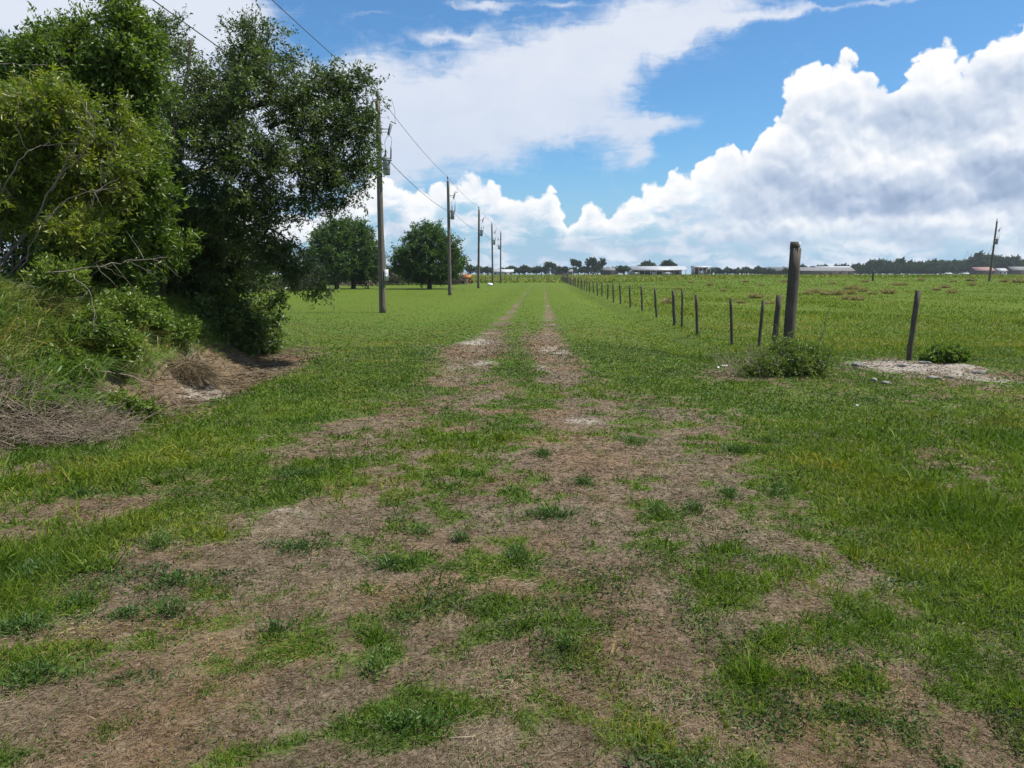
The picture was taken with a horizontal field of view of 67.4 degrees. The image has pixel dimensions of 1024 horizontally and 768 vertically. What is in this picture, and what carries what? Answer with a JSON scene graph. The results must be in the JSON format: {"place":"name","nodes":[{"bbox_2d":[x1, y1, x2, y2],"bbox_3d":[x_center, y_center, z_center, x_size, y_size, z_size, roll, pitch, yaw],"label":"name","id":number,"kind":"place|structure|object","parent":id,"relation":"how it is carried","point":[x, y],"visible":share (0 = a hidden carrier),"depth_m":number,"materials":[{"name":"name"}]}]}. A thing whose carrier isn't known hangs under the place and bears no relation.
{"place":"outdoors","nodes":[
{"label":"outdoors","id":0,"kind":"place"},
{"bbox_2d":[0,274,1023,767],"bbox_3d":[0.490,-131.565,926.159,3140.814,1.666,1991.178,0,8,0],"label":"ground","id":1,"kind":"structure","parent":0,"point":[412,300],"depth_m":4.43,"materials":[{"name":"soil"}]},
{"bbox_2d":[0,602,67,641],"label":"weed patch","id":2,"kind":"object","parent":1,"relation":"on","point":[26,623],"visible":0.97,"depth_m":3.38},
{"bbox_2d":[0,551,77,589],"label":"weed patch","id":3,"kind":"object","parent":1,"relation":"on","point":[23,569],"visible":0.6,"depth_m":4.01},
{"bbox_2d":[0,649,94,695],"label":"weed patch","id":4,"kind":"object","parent":1,"relation":"on","point":[42,667],"visible":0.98,"depth_m":2.96,"materials":[{"name":"plant"}]},
{"bbox_2d":[0,379,113,422],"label":"grass clump","id":5,"kind":"object","parent":1,"relation":"on","point":[36,398],"visible":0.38,"depth_m":7.52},
{"bbox_2d":[0,343,118,413],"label":"grass clump","id":6,"kind":"object","parent":1,"relation":"on","point":[58,368],"visible":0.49,"depth_m":8.01,"materials":[{"name":"plant"}]},
{"bbox_2d":[0,363,125,428],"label":"grass clump","id":7,"kind":"object","parent":1,"relation":"on","point":[76,391],"visible":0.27,"depth_m":7.94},
{"bbox_2d":[42,406,107,429],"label":"grass clump","id":8,"kind":"object","parent":1,"relation":"on","point":[79,418],"visible":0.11,"depth_m":7.92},
{"bbox_2d":[0,56,164,280],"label":"pale stemmed shrub","id":9,"kind":"object","parent":1,"relation":"on","point":[41,117],"visible":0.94,"depth_m":9.98,"materials":[{"name":"green plant"}]},
{"bbox_2d":[3,119,73,191],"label":"bare stem","id":10,"kind":"object","parent":9,"relation":"attached to","point":[24,156],"visible":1,"depth_m":8.45,"materials":[{"name":"grey plant"}]},
{"bbox_2d":[34,105,96,220],"bbox_3d":[-4.974,-2.471,8.626,0.890,1.258,0.147,1,8,9],"label":"bare stem","id":11,"kind":"object","parent":9,"relation":"attached to","point":[65,168],"visible":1,"depth_m":8.64,"materials":[{"name":"grey plant"}]},
{"bbox_2d":[50,84,90,192],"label":"bare stem","id":12,"kind":"object","parent":9,"relation":"attached to","point":[51,191],"visible":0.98,"depth_m":8.62,"materials":[{"name":"grey plant"}]},
{"bbox_2d":[19,178,128,268],"bbox_3d":[-4.998,-1.857,8.825,1.152,1.066,0.665,3,9,21],"label":"bare stem","id":13,"kind":"object","parent":9,"relation":"attached to","point":[46,219],"visible":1,"depth_m":8.66,"materials":[{"name":"grey plant"}]},
{"bbox_2d":[89,128,120,210],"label":"bare stem","id":14,"kind":"object","parent":9,"relation":"attached to","point":[102,173],"visible":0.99,"depth_m":8.95,"materials":[{"name":"grey plant"}]},
{"bbox_2d":[0,355,164,454],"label":"brush pile","id":15,"kind":"object","parent":1,"relation":"on","point":[39,425],"visible":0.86,"depth_m":7.42,"materials":[{"name":"plant"}]},
{"bbox_2d":[52,588,114,611],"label":"weed patch","id":16,"kind":"object","parent":1,"relation":"on","point":[79,598],"visible":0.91,"depth_m":3.62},
{"bbox_2d":[63,486,106,501],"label":"weed patch","id":17,"kind":"object","parent":1,"relation":"on","point":[78,491],"visible":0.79,"depth_m":5.57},
{"bbox_2d":[25,312,146,346],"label":"grass clump","id":18,"kind":"object","parent":1,"relation":"on","point":[65,333],"visible":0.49,"depth_m":8.97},
{"bbox_2d":[16,249,164,392],"bbox_3d":[-5.247,-0.729,9.043,1.483,1.722,2.689,0,8,0],"label":"climbing vine","id":19,"kind":"object","parent":1,"relation":"on","point":[110,313],"visible":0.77,"depth_m":9.34,"materials":[{"name":"green plant"}]},
{"bbox_2d":[0,0,196,280],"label":"tall shrub","id":20,"kind":"object","parent":1,"relation":"on","point":[127,53],"visible":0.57,"depth_m":10.67,"materials":[{"name":"green plant"}]},
{"bbox_2d":[0,51,66,76],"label":"bare stem","id":21,"kind":"object","parent":20,"relation":"attached to","point":[31,65],"visible":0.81,"depth_m":10.23,"materials":[{"name":"grey plant"}]},
{"bbox_2d":[48,347,149,386],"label":"grass clump","id":22,"kind":"object","parent":1,"relation":"on","point":[96,364],"visible":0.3,"depth_m":8.79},
{"bbox_2d":[13,116,206,305],"bbox_3d":[-6.001,-2.636,11.517,2.558,3.226,2.002,-2,8,-14],"label":"broadleaf shrub","id":23,"kind":"object","parent":1,"relation":"on","point":[152,235],"visible":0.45,"depth_m":11.31,"materials":[{"name":"green plant"}]},
{"bbox_2d":[57,357,168,423],"bbox_3d":[-4.633,0.144,8.740,0.836,0.913,1.235,8,11,44],"label":"vine clump","id":24,"kind":"object","parent":1,"relation":"on","point":[147,406],"visible":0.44,"depth_m":8.80,"materials":[{"name":"green plant"}]},
{"bbox_2d":[48,232,177,303],"bbox_3d":[-4.475,-1.344,8.764,1.105,0.864,0.946,0,8,0],"label":"dead branch","id":25,"kind":"object","parent":1,"relation":"on","point":[153,259],"visible":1,"depth_m":8.72,"materials":[{"name":"wood"}]},
{"bbox_2d":[0,263,236,442],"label":"tall grass","id":26,"kind":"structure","parent":1,"relation":"on","point":[21,298],"depth_m":9.21,"materials":[{"name":"plant"}]},
{"bbox_2d":[59,274,96,334],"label":"dead vine","id":27,"kind":"object","parent":26,"relation":"on","point":[91,306],"visible":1,"depth_m":8.63,"materials":[{"name":"brown plant"}]},
{"bbox_2d":[88,341,160,362],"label":"grass clump","id":28,"kind":"object","parent":1,"relation":"on","point":[115,353],"visible":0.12,"depth_m":9.62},
{"bbox_2d":[102,602,151,621],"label":"weed patch","id":29,"kind":"object","parent":1,"relation":"on","point":[126,612],"visible":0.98,"depth_m":3.49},
{"bbox_2d":[0,105,286,302],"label":"understory shrub","id":30,"kind":"object","parent":1,"relation":"on","point":[224,279],"visible":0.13,"depth_m":14.44,"materials":[{"name":"green plant"}]},
{"bbox_2d":[89,283,202,350],"bbox_3d":[-5.575,-0.963,11.466,1.256,1.102,1.990,2,8,13],"label":"vine mat","id":31,"kind":"object","parent":1,"relation":"on","point":[162,321],"visible":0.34,"depth_m":11.63,"materials":[{"name":"green plant"}]},
{"bbox_2d":[92,355,201,414],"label":"fallen branch","id":32,"kind":"object","parent":1,"relation":"on","point":[145,382],"visible":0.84,"depth_m":9.07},
{"bbox_2d":[130,329,166,343],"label":"grass clump","id":33,"kind":"object","parent":1,"relation":"on","point":[146,334],"visible":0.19,"depth_m":10.73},
{"bbox_2d":[125,526,187,556],"bbox_3d":[-2.004,0.882,4.450,0.303,0.134,0.408,0,8,0],"label":"weed patch","id":34,"kind":"object","parent":1,"relation":"on","point":[156,542],"visible":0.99,"depth_m":4.43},
{"bbox_2d":[136,318,188,331],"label":"grass clump","id":35,"kind":"object","parent":1,"relation":"on","point":[153,328],"visible":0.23,"depth_m":11.44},
{"bbox_2d":[134,591,209,622],"bbox_3d":[-1.544,1.011,3.531,0.306,0.123,0.322,0,8,0],"label":"weed patch","id":36,"kind":"object","parent":1,"relation":"on","point":[168,606],"visible":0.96,"depth_m":3.52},
{"bbox_2d":[148,567,219,591],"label":"weed patch","id":37,"kind":"object","parent":1,"relation":"on","point":[180,578],"visible":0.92,"depth_m":3.89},
{"bbox_2d":[165,354,226,387],"bbox_3d":[-4.807,-0.158,11.281,1.203,0.646,1.041,0,8,0],"label":"dead grass mound","id":38,"kind":"object","parent":1,"relation":"on","point":[208,373],"visible":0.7,"depth_m":11.11,"materials":[{"name":"plant"}]},
{"bbox_2d":[194,320,214,332],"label":"grass clump","id":39,"kind":"object","parent":1,"relation":"on","point":[204,327],"visible":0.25,"depth_m":13.03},
{"bbox_2d":[176,285,292,358],"bbox_3d":[-5.558,-1.091,14.691,1.947,1.680,2.656,7,11,39],"label":"leafy bush","id":40,"kind":"object","parent":1,"relation":"on","point":[260,319],"visible":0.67,"depth_m":14.40,"materials":[{"name":"green plant"}]},
{"bbox_2d":[102,0,394,308],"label":"oak tree","id":41,"kind":"object","parent":1,"relation":"on","point":[224,106],"visible":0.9,"depth_m":13.27,"materials":[{"name":"green plant"}]},
{"bbox_2d":[249,610,302,643],"bbox_3d":[-1.026,1.046,3.385,0.211,0.105,0.273,-5,9,-31],"label":"weed patch","id":42,"kind":"object","parent":1,"relation":"on","point":[271,626],"visible":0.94,"depth_m":3.38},
{"bbox_2d":[269,250,301,291],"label":"brush","id":43,"kind":"object","parent":1,"relation":"on","point":[281,281],"visible":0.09,"depth_m":69.39,"materials":[{"name":"green plant"}]},
{"bbox_2d":[256,534,343,556],"bbox_3d":[-1.221,0.908,4.359,0.536,0.096,0.288,0,8,0],"label":"weed patch","id":44,"kind":"object","parent":1,"relation":"on","point":[301,544],"visible":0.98,"depth_m":4.39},
{"bbox_2d":[276,248,327,290],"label":"brush","id":45,"kind":"object","parent":1,"relation":"on","point":[314,271],"visible":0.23,"depth_m":74.01,"materials":[{"name":"green plant"}]},
{"bbox_2d":[267,464,339,482],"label":"weed patch","id":46,"kind":"object","parent":1,"relation":"on","point":[296,472],"visible":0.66,"depth_m":5.94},
{"bbox_2d":[298,211,358,288],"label":"lawn tree","id":47,"kind":"object","parent":1,"relation":"on","point":[324,240],"visible":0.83,"depth_m":79.63,"materials":[{"name":"green plant"}]},
{"bbox_2d":[341,280,378,285],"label":"brush heap","id":48,"kind":"object","parent":1,"relation":"on","point":[359,285],"visible":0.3,"depth_m":103.93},
{"bbox_2d":[333,213,389,288],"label":"lawn tree","id":49,"kind":"object","parent":1,"relation":"on","point":[364,260],"visible":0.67,"depth_m":81.74,"materials":[{"name":"green plant"}]},
{"bbox_2d":[353,640,394,684],"bbox_3d":[-0.554,1.083,3.074,0.170,0.118,0.317,0,8,0],"label":"weed patch","id":50,"kind":"object","parent":1,"relation":"on","point":[371,660],"visible":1,"depth_m":3.04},
{"bbox_2d":[375,93,395,312],"bbox_3d":[-5.086,-7.163,31.320,0.837,9.091,0.423,-2,9,-17],"label":"utility pole","id":51,"kind":"object","parent":1,"relation":"on","point":[383,273],"visible":0.79,"depth_m":31.32,"materials":[{"name":"grey wood"}]},
{"bbox_2d":[153,0,497,246],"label":"power line","id":52,"kind":"object","parent":51,"relation":"attached to","point":[355,140],"visible":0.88,"depth_m":18.25,"materials":[{"name":"metal"}]},
{"bbox_2d":[272,0,492,223],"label":"power line","id":53,"kind":"object","parent":51,"relation":"attached to","point":[365,83],"visible":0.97,"depth_m":24.13,"materials":[{"name":"metal"}]},
{"bbox_2d":[357,552,431,577],"bbox_3d":[-0.656,0.937,4.182,0.345,0.101,0.352,6,10,38],"label":"weed patch","id":54,"kind":"object","parent":1,"relation":"on","point":[390,562],"visible":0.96,"depth_m":4.14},
{"bbox_2d":[322,700,474,749],"bbox_3d":[-0.395,1.157,2.645,0.548,0.097,0.263,0,8,0],"label":"weed patch","id":55,"kind":"object","parent":1,"relation":"on","point":[407,717],"visible":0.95,"depth_m":2.66,"materials":[{"name":"plant"}]},
{"bbox_2d":[385,267,412,284],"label":"brush","id":56,"kind":"object","parent":1,"relation":"on","point":[396,282],"visible":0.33,"depth_m":110.61,"materials":[{"name":"green plant"}]},
{"bbox_2d":[394,520,442,538],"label":"weed patch","id":57,"kind":"object","parent":1,"relation":"on","point":[425,531],"visible":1,"depth_m":4.64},
{"bbox_2d":[387,218,472,288],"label":"lawn tree","id":58,"kind":"object","parent":1,"relation":"on","point":[412,258],"visible":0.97,"depth_m":80.67,"materials":[{"name":"green plant"}]},
{"bbox_2d":[432,275,460,284],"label":"brush","id":59,"kind":"object","parent":1,"relation":"on","point":[444,282],"visible":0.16,"depth_m":114.36,"materials":[{"name":"green plant"}]},
{"bbox_2d":[433,274,466,284],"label":"brush","id":60,"kind":"object","parent":1,"relation":"on","point":[461,280],"visible":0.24,"depth_m":116.48,"materials":[{"name":"green plant"}]},
{"bbox_2d":[447,176,457,294],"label":"utility pole","id":61,"kind":"object","parent":1,"relation":"on","point":[449,243],"visible":0.98,"depth_m":58.38,"materials":[{"name":"brown wood"}]},
{"bbox_2d":[441,526,473,543],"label":"weed patch","id":62,"kind":"object","parent":1,"relation":"on","point":[459,537],"visible":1,"depth_m":4.52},
{"bbox_2d":[460,272,472,283],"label":"tractor","id":63,"kind":"object","parent":1,"relation":"on","point":[465,276],"visible":0.52,"depth_m":126.25,"materials":[{"name":"orange paint"}]},
{"bbox_2d":[477,207,484,287],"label":"utility pole","id":64,"kind":"object","parent":1,"relation":"on","point":[480,233],"visible":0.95,"depth_m":86.10,"materials":[{"name":"wood"}]},
{"bbox_2d":[396,273,567,282],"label":"cross fence","id":65,"kind":"object","parent":1,"relation":"on","point":[517,277],"visible":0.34,"depth_m":140.63,"materials":[{"name":"wood"}]},
{"bbox_2d":[491,222,496,284],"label":"utility pole","id":66,"kind":"object","parent":1,"relation":"on","point":[492,242],"visible":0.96,"depth_m":110.23,"materials":[{"name":"wood"}]},
{"bbox_2d":[497,231,500,282],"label":"utility pole","id":67,"kind":"object","parent":1,"relation":"on","point":[499,247],"visible":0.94,"depth_m":133.46,"materials":[{"name":"brown wood"}]},
{"bbox_2d":[493,269,513,274],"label":"farm building","id":68,"kind":"structure","parent":1,"relation":"on","point":[505,271],"depth_m":421.74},
{"bbox_2d":[0,344,1023,767],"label":"creeping weeds","id":69,"kind":"object","parent":1,"relation":"on","point":[904,724],"visible":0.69,"depth_m":3.69,"materials":[{"name":"green plant"}]},
{"bbox_2d":[0,250,1023,274],"bbox_3d":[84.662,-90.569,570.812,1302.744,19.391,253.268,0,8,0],"label":"woodland","id":70,"kind":"object","parent":1,"relation":"on","point":[900,266],"visible":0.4,"depth_m":589.35,"materials":[{"name":"plant"}]},
{"bbox_2d":[497,538,541,569],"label":"weed patch","id":71,"kind":"object","parent":1,"relation":"on","point":[513,550],"visible":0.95,"depth_m":4.19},
{"bbox_2d":[517,264,530,274],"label":"tree","id":72,"kind":"object","parent":1,"relation":"on","point":[523,266],"visible":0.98,"depth_m":462.74,"materials":[{"name":"green plant"}]},
{"bbox_2d":[529,447,553,460],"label":"weed patch","id":73,"kind":"object","parent":1,"relation":"on","point":[542,452],"visible":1,"depth_m":6.62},
{"bbox_2d":[505,503,581,526],"bbox_3d":[0.207,0.816,4.922,0.520,0.103,0.416,0,8,0],"label":"weed patch","id":74,"kind":"object","parent":1,"relation":"on","point":[554,511],"visible":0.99,"depth_m":4.94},
{"bbox_2d":[552,628,588,660],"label":"weed patch","id":75,"kind":"object","parent":1,"relation":"on","point":[567,641],"visible":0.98,"depth_m":3.20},
{"bbox_2d":[562,471,598,489],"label":"weed patch","id":76,"kind":"object","parent":1,"relation":"on","point":[586,480],"visible":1,"depth_m":5.68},
{"bbox_2d":[579,265,589,274],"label":"tree","id":77,"kind":"object","parent":1,"relation":"on","point":[584,269],"visible":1,"depth_m":463.07,"materials":[{"name":"green plant"}]},
{"bbox_2d":[592,261,603,273],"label":"tree","id":78,"kind":"object","parent":1,"relation":"on","point":[598,265],"visible":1,"depth_m":463.25,"materials":[{"name":"green plant"}]},
{"bbox_2d":[600,268,617,274],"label":"farm building","id":79,"kind":"structure","parent":1,"relation":"on","point":[608,271],"depth_m":471.15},
{"bbox_2d":[615,265,629,274],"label":"tree","id":80,"kind":"object","parent":1,"relation":"on","point":[623,269],"visible":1,"depth_m":404.54,"materials":[{"name":"green plant"}]},
{"bbox_2d":[612,433,658,448],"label":"weed patch","id":81,"kind":"object","parent":1,"relation":"on","point":[637,440],"visible":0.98,"depth_m":7.18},
{"bbox_2d":[264,274,1023,282],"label":"field weeds","id":82,"kind":"object","parent":1,"relation":"on","point":[635,278],"visible":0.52,"depth_m":166.04,"materials":[{"name":"green plant"}]},
{"bbox_2d":[637,259,655,265],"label":"tree","id":83,"kind":"object","parent":1,"relation":"on","point":[648,262],"visible":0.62,"depth_m":463.40,"materials":[{"name":"green plant"}]},
{"bbox_2d":[633,496,683,520],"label":"weed patch","id":84,"kind":"object","parent":1,"relation":"on","point":[660,509],"visible":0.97,"depth_m":5.03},
{"bbox_2d":[561,276,764,346],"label":"wire fence","id":85,"kind":"object","parent":1,"relation":"on","point":[567,281],"visible":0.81,"depth_m":24.87,"materials":[{"name":"metal"}]},
{"bbox_2d":[658,259,672,265],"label":"tree","id":86,"kind":"object","parent":1,"relation":"on","point":[665,263],"visible":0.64,"depth_m":461.82,"materials":[{"name":"green plant"}]},
{"bbox_2d":[658,296,679,303],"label":"tussock","id":87,"kind":"object","parent":1,"relation":"on","point":[665,300],"visible":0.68,"depth_m":41.89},
{"bbox_2d":[679,497,716,514],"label":"weed patch","id":88,"kind":"object","parent":1,"relation":"on","point":[695,506],"visible":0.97,"depth_m":5.13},
{"bbox_2d":[691,266,710,274],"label":"shed","id":89,"kind":"structure","parent":1,"relation":"on","point":[696,270],"depth_m":419.84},
{"bbox_2d":[714,482,751,500],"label":"weed patch","id":90,"kind":"object","parent":1,"relation":"on","point":[730,491],"visible":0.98,"depth_m":5.45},
{"bbox_2d":[712,441,767,456],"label":"weed patch","id":91,"kind":"object","parent":1,"relation":"on","point":[735,448],"visible":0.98,"depth_m":6.95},
{"bbox_2d":[746,291,765,297],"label":"tussock","id":92,"kind":"object","parent":1,"relation":"on","point":[757,295],"visible":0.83,"depth_m":50.94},
{"bbox_2d":[750,432,786,444],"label":"weed patch","id":93,"kind":"object","parent":1,"relation":"on","point":[768,438],"visible":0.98,"depth_m":7.43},
{"bbox_2d":[701,308,839,379],"bbox_3d":[4.264,-0.495,12.305,1.880,1.462,1.897,-8,11,-43],"label":"scrubby bush","id":94,"kind":"object","parent":1,"relation":"on","point":[794,357],"visible":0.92,"depth_m":12.13,"materials":[{"name":"green plant"}]},
{"bbox_2d":[753,480,793,499],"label":"weed patch","id":95,"kind":"object","parent":1,"relation":"on","point":[775,489],"visible":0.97,"depth_m":5.57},
{"bbox_2d":[771,295,781,341],"bbox_3d":[5.113,-0.983,14.912,0.186,1.484,0.121,0,8,0],"label":"brace post","id":96,"kind":"object","parent":1,"relation":"on","point":[777,309],"visible":0.53,"depth_m":14.83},
{"bbox_2d":[782,242,800,344],"bbox_3d":[5.132,-1.378,14.149,0.265,2.446,0.223,0,8,0],"label":"gatepost","id":97,"kind":"object","parent":1,"relation":"on","point":[792,289],"visible":0.76,"depth_m":14.03,"materials":[{"name":"wood"}]},
{"bbox_2d":[762,267,854,274],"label":"barn","id":98,"kind":"structure","parent":1,"relation":"on","point":[826,270],"depth_m":509.86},
{"bbox_2d":[806,286,825,292],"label":"tussock","id":99,"kind":"object","parent":1,"relation":"on","point":[815,290],"visible":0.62,"depth_m":63.74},
{"bbox_2d":[828,288,846,294],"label":"tussock","id":100,"kind":"object","parent":1,"relation":"on","point":[838,292],"visible":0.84,"depth_m":57.30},
{"bbox_2d":[842,283,861,289],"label":"tussock","id":101,"kind":"object","parent":1,"relation":"on","point":[853,287],"visible":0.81,"depth_m":71.30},
{"bbox_2d":[848,294,867,299],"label":"tussock","id":102,"kind":"object","parent":1,"relation":"on","point":[854,297],"visible":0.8,"depth_m":47.24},
{"bbox_2d":[879,286,900,293],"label":"tussock","id":103,"kind":"object","parent":1,"relation":"on","point":[887,290],"visible":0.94,"depth_m":60.19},
{"bbox_2d":[906,290,920,360],"bbox_3d":[7.620,-0.986,14.609,0.180,1.588,0.105,0,8,0],"label":"leaning post","id":104,"kind":"object","parent":1,"relation":"on","point":[913,325],"visible":0.82,"depth_m":14.56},
{"bbox_2d":[914,341,972,363],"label":"creeping weed","id":105,"kind":"object","parent":1,"relation":"on","point":[941,353],"visible":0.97,"depth_m":13.81,"materials":[{"name":"green plant"}]},
{"bbox_2d":[967,267,995,274],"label":"farm building","id":106,"kind":"structure","parent":1,"relation":"on","point":[978,270],"depth_m":530.65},
{"bbox_2d":[988,221,1001,280],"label":"utility pole","id":107,"kind":"object","parent":1,"relation":"on","point":[991,262],"visible":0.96,"depth_m":98.45,"materials":[{"name":"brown wood"}]},
{"bbox_2d":[995,268,1007,274],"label":"shed","id":108,"kind":"structure","parent":1,"relation":"on","point":[999,271],"depth_m":531.58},
{"bbox_2d":[1006,267,1023,274],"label":"farm building","id":109,"kind":"structure","parent":1,"relation":"on","point":[1015,270],"depth_m":540.48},
{"bbox_2d":[0,278,1023,767],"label":"grass","id":110,"kind":"structure","parent":0,"point":[968,508],"depth_m":5.21,"materials":[{"name":"plant"}]},
{"bbox_2d":[0,0,1023,273],"label":"sky","id":111,"kind":"structure","parent":0,"point":[713,133],"materials":[{"name":"blue"}]},
{"bbox_2d":[629,266,686,274],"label":"barn","id":112,"kind":"structure","parent":0,"point":[653,270],"depth_m":413.51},
{"bbox_2d":[570,276,1023,357],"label":"pasture grass","id":113,"kind":"structure","parent":0,"point":[769,312],"depth_m":35.50,"materials":[{"name":"plant"}]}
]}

